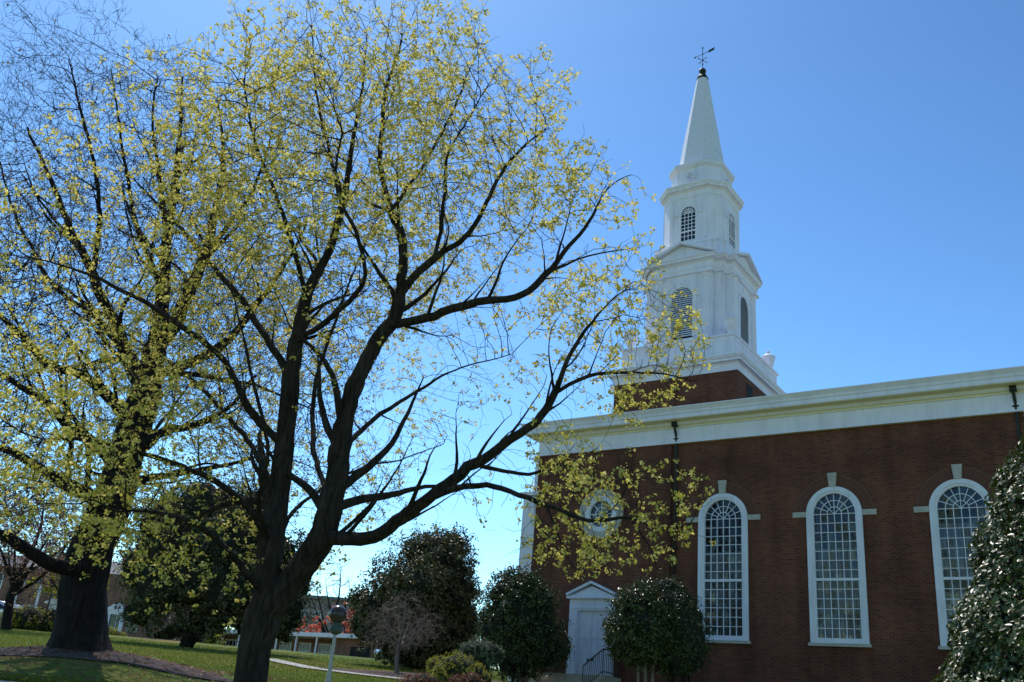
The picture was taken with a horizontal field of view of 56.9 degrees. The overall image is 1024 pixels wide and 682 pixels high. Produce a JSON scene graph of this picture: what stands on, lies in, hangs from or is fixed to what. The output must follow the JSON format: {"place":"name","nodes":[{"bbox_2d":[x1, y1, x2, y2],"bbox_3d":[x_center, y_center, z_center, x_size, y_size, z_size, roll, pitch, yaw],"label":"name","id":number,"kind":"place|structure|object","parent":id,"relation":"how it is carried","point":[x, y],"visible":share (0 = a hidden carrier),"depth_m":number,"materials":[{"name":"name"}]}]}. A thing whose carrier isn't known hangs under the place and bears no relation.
{"place":"outdoors","nodes":[
{"label":"outdoors","id":0,"kind":"place"},
{"bbox_2d":[0,625,507,681],"bbox_3d":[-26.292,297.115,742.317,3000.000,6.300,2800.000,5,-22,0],"label":"ground","id":1,"kind":"structure","parent":0,"point":[235,647],"depth_m":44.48,"materials":[{"name":"green plant"}]},
{"bbox_2d":[0,601,20,621],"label":"parked car","id":2,"kind":"object","parent":1,"relation":"on","point":[2,606],"visible":0.01,"depth_m":54.41,"materials":[{"name":"silver metal"}]},
{"bbox_2d":[1,604,55,631],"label":"hedge","id":3,"kind":"object","parent":1,"relation":"on","point":[34,624],"visible":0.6,"depth_m":52.70,"materials":[{"name":"green plant"}]},
{"bbox_2d":[34,585,42,608],"bbox_3d":[-28.834,16.131,57.193,0.120,2.900,0.120,5,-22,0],"label":"white post","id":4,"kind":"object","parent":1,"relation":"on","point":[37,599],"visible":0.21,"depth_m":57.38,"materials":[{"name":"paint"}]},
{"bbox_2d":[0,477,85,629],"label":"blooming tree","id":5,"kind":"object","parent":1,"relation":"on","point":[6,622],"visible":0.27,"depth_m":49.78,"materials":[{"name":"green plant"}]},
{"bbox_2d":[47,594,56,610],"bbox_3d":[-25.617,15.431,53.275,1.420,2.200,0.120,2,-22,7],"label":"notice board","id":6,"kind":"object","parent":1,"relation":"on","point":[51,601],"visible":0.06,"depth_m":53.51,"materials":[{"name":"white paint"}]},
{"bbox_2d":[27,544,109,597],"bbox_3d":[-27.875,15.434,59.741,4.669,5.711,4.715,-7,-25,28],"label":"yellowing tree","id":7,"kind":"object","parent":1,"relation":"on","point":[47,590],"visible":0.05,"depth_m":59.06,"materials":[{"name":"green plant"}]},
{"bbox_2d":[0,555,187,640],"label":"brick hall","id":8,"kind":"structure","parent":1,"relation":"on","point":[113,612],"depth_m":94.64,"materials":[{"name":"brown brick"}]},
{"bbox_2d":[108,603,123,631],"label":"doorway","id":9,"kind":"structure","parent":8,"relation":"in","point":[111,609],"depth_m":93.23,"materials":[{"name":"white paint"}]},
{"bbox_2d":[125,622,137,631],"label":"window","id":10,"kind":"structure","parent":8,"relation":"in","point":[128,622],"depth_m":92.71,"materials":[{"name":"glass"}]},
{"bbox_2d":[108,626,125,635],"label":"bush","id":11,"kind":"object","parent":1,"relation":"on","point":[111,631],"visible":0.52,"depth_m":84.99,"materials":[{"name":"green plant"}]},
{"bbox_2d":[149,611,177,638],"bbox_3d":[-21.370,16.737,57.312,2.771,2.764,2.992,-15,-29,40],"label":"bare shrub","id":12,"kind":"object","parent":1,"relation":"on","point":[155,631],"visible":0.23,"depth_m":56.97,"materials":[{"name":"brown plant"}]},
{"bbox_2d":[142,610,210,642],"bbox_3d":[-21.170,17.914,59.988,4.570,2.180,2.318,5,-22,0],"label":"leafy shrub","id":13,"kind":"object","parent":1,"relation":"on","point":[172,635],"visible":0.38,"depth_m":59.42,"materials":[{"name":"green plant"}]},
{"bbox_2d":[0,655,371,681],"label":"lawn mound","id":14,"kind":"object","parent":1,"relation":"on","point":[90,671],"visible":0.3,"depth_m":21.06,"materials":[{"name":"green plant"}]},
{"bbox_2d":[0,646,232,681],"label":"mulch bed","id":15,"kind":"object","parent":14,"relation":"on","point":[79,654],"visible":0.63,"depth_m":22.53,"materials":[{"name":"brown soil"}]},
{"bbox_2d":[0,0,438,651],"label":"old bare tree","id":16,"kind":"object","parent":15,"relation":"on","point":[80,620],"visible":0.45,"depth_m":25.68,"materials":[{"name":"yellow plant"}]},
{"bbox_2d":[0,645,298,681],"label":"leaf litter","id":17,"kind":"object","parent":14,"relation":"on","point":[189,666],"visible":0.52,"depth_m":22.38,"materials":[{"name":"brown plant"}]},
{"bbox_2d":[325,605,346,681],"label":"lamp post","id":18,"kind":"object","parent":14,"relation":"on","point":[337,615],"visible":1,"depth_m":24.75,"materials":[{"name":"grey metal"}]},
{"bbox_2d":[394,669,440,681],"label":"rusty shrub","id":19,"kind":"object","parent":14,"relation":"on","point":[422,677],"visible":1,"depth_m":29.47,"materials":[{"name":"red plant"}]},
{"bbox_2d":[431,664,448,681],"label":"clipped cone","id":20,"kind":"object","parent":14,"relation":"on","point":[439,673],"visible":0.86,"depth_m":30.49,"materials":[{"name":"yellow plant"}]},
{"bbox_2d":[180,631,226,644],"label":"garden shrub","id":21,"kind":"object","parent":1,"relation":"on","point":[216,637],"visible":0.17,"depth_m":75.38,"materials":[{"name":"green plant"}]},
{"bbox_2d":[112,470,320,647],"bbox_3d":[-15.430,11.290,49.298,11.091,9.504,6.495,5,-22,0],"label":"broad evergreen","id":22,"kind":"object","parent":1,"relation":"on","point":[291,618],"visible":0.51,"depth_m":47.70,"materials":[{"name":"green plant"}]},
{"bbox_2d":[206,629,383,657],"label":"arcade building","id":23,"kind":"structure","parent":1,"relation":"on","point":[314,642],"depth_m":87.11,"materials":[{"name":"white paint"}]},
{"bbox_2d":[225,639,236,645],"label":"window","id":24,"kind":"structure","parent":23,"relation":"in","point":[233,642],"depth_m":94.36,"materials":[{"name":"black glass"}]},
{"bbox_2d":[279,642,291,650],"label":"window","id":25,"kind":"structure","parent":23,"relation":"in","point":[287,647],"depth_m":90.71,"materials":[{"name":"grey glass"}]},
{"bbox_2d":[298,643,311,652],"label":"window","id":26,"kind":"structure","parent":23,"relation":"in","point":[303,647],"depth_m":89.52,"materials":[{"name":"grey glass"}]},
{"bbox_2d":[318,643,331,653],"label":"window","id":27,"kind":"structure","parent":23,"relation":"in","point":[323,648],"depth_m":88.32,"materials":[{"name":"grey glass"}]},
{"bbox_2d":[296,616,321,632],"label":"red leaved tree","id":28,"kind":"object","parent":1,"relation":"on","point":[311,627],"visible":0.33,"depth_m":98.97,"materials":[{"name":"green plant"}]},
{"bbox_2d":[308,620,326,632],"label":"red leaved tree","id":29,"kind":"object","parent":1,"relation":"on","point":[318,628],"visible":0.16,"depth_m":101.87,"materials":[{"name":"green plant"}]},
{"bbox_2d":[292,595,362,633],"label":"distant block","id":30,"kind":"structure","parent":1,"relation":"on","point":[324,612],"depth_m":182.72,"materials":[{"name":"white paint"}]},
{"bbox_2d":[307,559,365,632],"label":"leafless street tree","id":31,"kind":"object","parent":1,"relation":"on","point":[329,608],"visible":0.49,"depth_m":107.69,"materials":[{"name":"brown plant"}]},
{"bbox_2d":[326,602,354,633],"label":"red leaved tree","id":32,"kind":"object","parent":1,"relation":"on","point":[345,623],"visible":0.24,"depth_m":99.98,"materials":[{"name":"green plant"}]},
{"bbox_2d":[0,0,715,681],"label":"tufted tree","id":33,"kind":"object","parent":1,"relation":"on","point":[274,584],"visible":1,"depth_m":16.33,"materials":[{"name":"yellow plant"}]},
{"bbox_2d":[374,649,386,658],"bbox_3d":[-6.540,20.095,60.714,4.360,1.455,1.836,13,-23,-18],"label":"parked car","id":34,"kind":"object","parent":1,"relation":"on","point":[376,651],"visible":0.02,"depth_m":60.27,"materials":[{"name":"silver metal"}]},
{"bbox_2d":[319,667,500,681],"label":"mulch bed","id":35,"kind":"object","parent":1,"relation":"on","point":[390,673],"visible":0.43,"depth_m":37.20,"materials":[{"name":"brown soil"}]},
{"bbox_2d":[357,589,444,672],"bbox_3d":[-4.477,11.876,38.665,3.612,3.488,3.692,5,-22,0],"label":"bare dogwood","id":36,"kind":"object","parent":35,"relation":"on","point":[400,645],"visible":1,"depth_m":38.53,"materials":[{"name":"brown plant"}]},
{"bbox_2d":[344,522,482,668],"bbox_3d":[-4.208,12.630,47.138,6.462,7.447,7.686,-14,-29,40],"label":"magnolia tree","id":37,"kind":"object","parent":1,"relation":"on","point":[438,577],"visible":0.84,"depth_m":45.46,"materials":[{"name":"green plant"}]},
{"bbox_2d":[425,655,445,674],"bbox_3d":[-2.714,11.870,34.486,0.877,0.975,0.779,-6,-24,25],"label":"clipped box","id":38,"kind":"object","parent":1,"relation":"on","point":[431,662],"visible":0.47,"depth_m":34.38,"materials":[{"name":"yellow plant"}]},
{"bbox_2d":[445,671,485,681],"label":"rusty shrub","id":39,"kind":"object","parent":1,"relation":"on","point":[471,677],"visible":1,"depth_m":29.81,"materials":[{"name":"red plant"}]},
{"bbox_2d":[507,47,1023,681],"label":"brick church","id":40,"kind":"structure","parent":1,"relation":"on","point":[837,525],"depth_m":36.17,"materials":[{"name":"brown brick"}]},
{"bbox_2d":[575,611,592,674],"bbox_3d":[2.913,12.236,38.305,0.647,2.515,0.121,-10,-26,33],"label":"door","id":41,"kind":"structure","parent":40,"relation":"in","point":[584,637],"depth_m":38.32,"materials":[{"name":"white paint"}]},
{"bbox_2d":[590,611,605,674],"bbox_3d":[3.461,12.142,37.953,0.647,2.515,0.121,-10,-26,33],"label":"door","id":42,"kind":"structure","parent":40,"relation":"in","point":[597,644],"depth_m":38.01,"materials":[{"name":"white paint"}]},
{"bbox_2d":[579,489,622,538],"bbox_3d":[3.791,7.330,40.093,2.120,2.120,0.190,-10,-26,33],"label":"round window","id":43,"kind":"structure","parent":40,"relation":"in","point":[597,531],"depth_m":40.06,"materials":[{"name":"white paint"}]},
{"bbox_2d":[686,480,760,643],"bbox_3d":[8.300,8.641,36.680,3.040,6.420,0.862,-10,-26,33],"label":"window","id":44,"kind":"structure","parent":40,"relation":"in","point":[723,578],"depth_m":36.57,"materials":[{"name":"white paint"}]},
{"bbox_2d":[793,472,876,647],"bbox_3d":[11.874,8.021,34.373,3.040,6.420,0.880,-10,-26,33],"label":"window","id":45,"kind":"structure","parent":40,"relation":"in","point":[837,583],"depth_m":34.23,"materials":[{"name":"white paint"}]},
{"bbox_2d":[914,464,1008,649],"bbox_3d":[15.443,7.397,32.055,3.040,6.420,0.873,-10,-26,33],"label":"window","id":46,"kind":"structure","parent":40,"relation":"in","point":[951,552],"depth_m":32.47,"materials":[{"name":"white paint"}]},
{"bbox_2d":[929,411,1023,681],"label":"cone evergreen","id":47,"kind":"object","parent":1,"relation":"on","point":[985,635],"visible":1,"depth_m":12.13,"materials":[{"name":"green plant"}]},
{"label":"mulch bed","id":48,"kind":"structure","parent":1,"relation":"on","visible":0},
{"bbox_2d":[426,650,492,681],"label":"clipped mound","id":49,"kind":"object","parent":48,"relation":"on","point":[458,663],"visible":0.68,"depth_m":32.29,"materials":[{"name":"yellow plant"}]},
{"bbox_2d":[456,635,505,679],"bbox_3d":[-1.141,11.404,33.766,1.803,1.728,1.125,5,-22,0],"label":"clipped globe","id":50,"kind":"object","parent":48,"relation":"on","point":[488,655],"visible":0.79,"depth_m":33.58,"materials":[{"name":"green plant"}]},
{"bbox_2d":[470,561,576,681],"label":"holly tree","id":51,"kind":"object","parent":48,"relation":"on","point":[515,619],"visible":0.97,"depth_m":35.98,"materials":[{"name":"green plant"}]},
{"bbox_2d":[600,574,682,681],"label":"holly tree","id":52,"kind":"object","parent":48,"relation":"on","point":[636,624],"visible":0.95,"depth_m":32.49,"materials":[{"name":"green plant"}]},
{"bbox_2d":[652,568,716,681],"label":"dark yew","id":53,"kind":"object","parent":48,"relation":"on","point":[692,647],"visible":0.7,"depth_m":32.55,"materials":[{"name":"green plant"}]},
{"bbox_2d":[270,658,402,678],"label":"path","id":54,"kind":"structure","parent":0,"point":[290,663],"depth_m":36.23,"materials":[{"name":"concrete"}]},
{"bbox_2d":[0,0,1023,667],"label":"sky","id":55,"kind":"structure","parent":0,"point":[873,150],"materials":[{"name":"blue"}]}
]}

